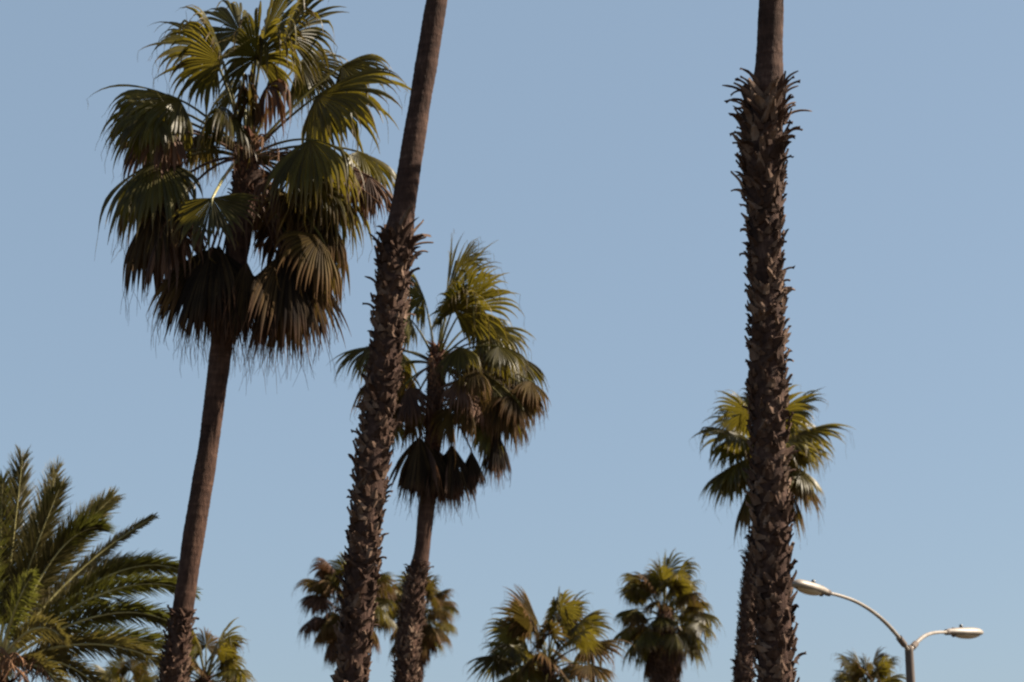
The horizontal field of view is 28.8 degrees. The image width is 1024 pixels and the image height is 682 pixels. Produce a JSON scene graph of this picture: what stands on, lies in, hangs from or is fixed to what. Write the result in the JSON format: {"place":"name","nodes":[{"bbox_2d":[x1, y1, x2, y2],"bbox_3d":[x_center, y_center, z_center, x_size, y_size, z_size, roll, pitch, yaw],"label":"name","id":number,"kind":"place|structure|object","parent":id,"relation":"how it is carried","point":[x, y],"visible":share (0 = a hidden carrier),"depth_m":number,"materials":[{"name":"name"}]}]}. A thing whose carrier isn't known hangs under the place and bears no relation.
{"place":"outdoors","nodes":[
{"label":"outdoors","id":0,"kind":"place"},
{"bbox_2d":[0,0,1023,681],"label":"sky","id":1,"kind":"structure","parent":0,"point":[590,141],"materials":[{"name":"blue"}]},
{"label":"ground","id":2,"kind":"structure","parent":0,"visible":0},
{"bbox_2d":[0,443,202,681],"bbox_3d":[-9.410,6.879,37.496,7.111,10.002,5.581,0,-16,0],"label":"date palm","id":3,"kind":"object","parent":2,"relation":"on","point":[27,583],"visible":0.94,"depth_m":37.92,"materials":[{"name":"green plant"}]},
{"bbox_2d":[88,656,158,681],"bbox_3d":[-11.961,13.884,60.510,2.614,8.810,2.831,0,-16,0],"label":"fan palm","id":4,"kind":"object","parent":2,"relation":"on","point":[115,673],"visible":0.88,"depth_m":61.22,"materials":[{"name":"green plant"}]},
{"bbox_2d":[149,618,255,681],"bbox_3d":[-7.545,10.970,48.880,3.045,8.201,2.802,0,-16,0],"label":"fan palm","id":5,"kind":"object","parent":2,"relation":"on","point":[225,652],"visible":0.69,"depth_m":49.42,"materials":[{"name":"green plant"}]},
{"bbox_2d":[87,0,410,681],"bbox_3d":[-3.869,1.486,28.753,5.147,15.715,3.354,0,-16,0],"label":"fan palm","id":6,"kind":"object","parent":2,"relation":"on","point":[221,297],"visible":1,"depth_m":29.21,"materials":[{"name":"green plant"}]},
{"bbox_2d":[291,552,400,672],"bbox_3d":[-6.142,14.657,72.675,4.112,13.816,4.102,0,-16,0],"label":"fan palm","id":7,"kind":"object","parent":2,"relation":"on","point":[325,586],"visible":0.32,"depth_m":73.61,"materials":[{"name":"green plant"}]},
{"bbox_2d":[330,0,446,681],"bbox_3d":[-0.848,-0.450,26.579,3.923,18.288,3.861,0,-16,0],"label":"fan palm","id":8,"kind":"object","parent":2,"relation":"on","point":[395,249],"visible":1,"depth_m":26.17,"materials":[{"name":"brown plant"}]},
{"bbox_2d":[386,571,460,681],"bbox_3d":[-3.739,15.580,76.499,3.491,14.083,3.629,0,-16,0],"label":"fan palm","id":9,"kind":"object","parent":2,"relation":"on","point":[433,634],"visible":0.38,"depth_m":77.54,"materials":[{"name":"green plant"}]},
{"bbox_2d":[328,231,550,681],"bbox_3d":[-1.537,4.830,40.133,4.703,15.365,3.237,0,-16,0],"label":"fan palm","id":10,"kind":"object","parent":2,"relation":"on","point":[494,389],"visible":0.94,"depth_m":40.78,"materials":[{"name":"green plant"}]},
{"bbox_2d":[463,585,635,681],"bbox_3d":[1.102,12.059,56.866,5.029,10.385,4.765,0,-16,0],"label":"fan palm","id":11,"kind":"object","parent":2,"relation":"on","point":[518,628],"visible":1,"depth_m":57.27,"materials":[{"name":"green plant"}]},
{"bbox_2d":[613,550,724,681],"bbox_3d":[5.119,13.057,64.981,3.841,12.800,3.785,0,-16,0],"label":"fan palm","id":12,"kind":"object","parent":2,"relation":"on","point":[664,644],"visible":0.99,"depth_m":65.39,"materials":[{"name":"green plant"}]},
{"bbox_2d":[722,0,811,681],"bbox_3d":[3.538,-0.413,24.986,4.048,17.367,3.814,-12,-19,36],"label":"fan palm","id":13,"kind":"object","parent":2,"relation":"on","point":[762,118],"visible":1,"depth_m":24.73,"materials":[{"name":"brown plant"}]},
{"bbox_2d":[689,379,854,681],"bbox_3d":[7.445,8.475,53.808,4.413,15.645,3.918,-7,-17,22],"label":"fan palm","id":14,"kind":"object","parent":2,"relation":"on","point":[805,441],"visible":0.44,"depth_m":54.62,"materials":[{"name":"green plant"}]},
{"bbox_2d":[831,646,905,681],"bbox_3d":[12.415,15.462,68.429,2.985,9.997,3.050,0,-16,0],"label":"fan palm","id":15,"kind":"object","parent":2,"relation":"on","point":[855,671],"visible":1,"depth_m":69.07,"materials":[{"name":"green plant"}]},
{"bbox_2d":[792,579,983,681],"bbox_3d":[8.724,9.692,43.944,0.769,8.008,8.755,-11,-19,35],"label":"street lamp","id":16,"kind":"object","parent":2,"relation":"on","point":[812,588],"visible":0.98,"depth_m":44.52,"materials":[{"name":"metal"}]}
]}

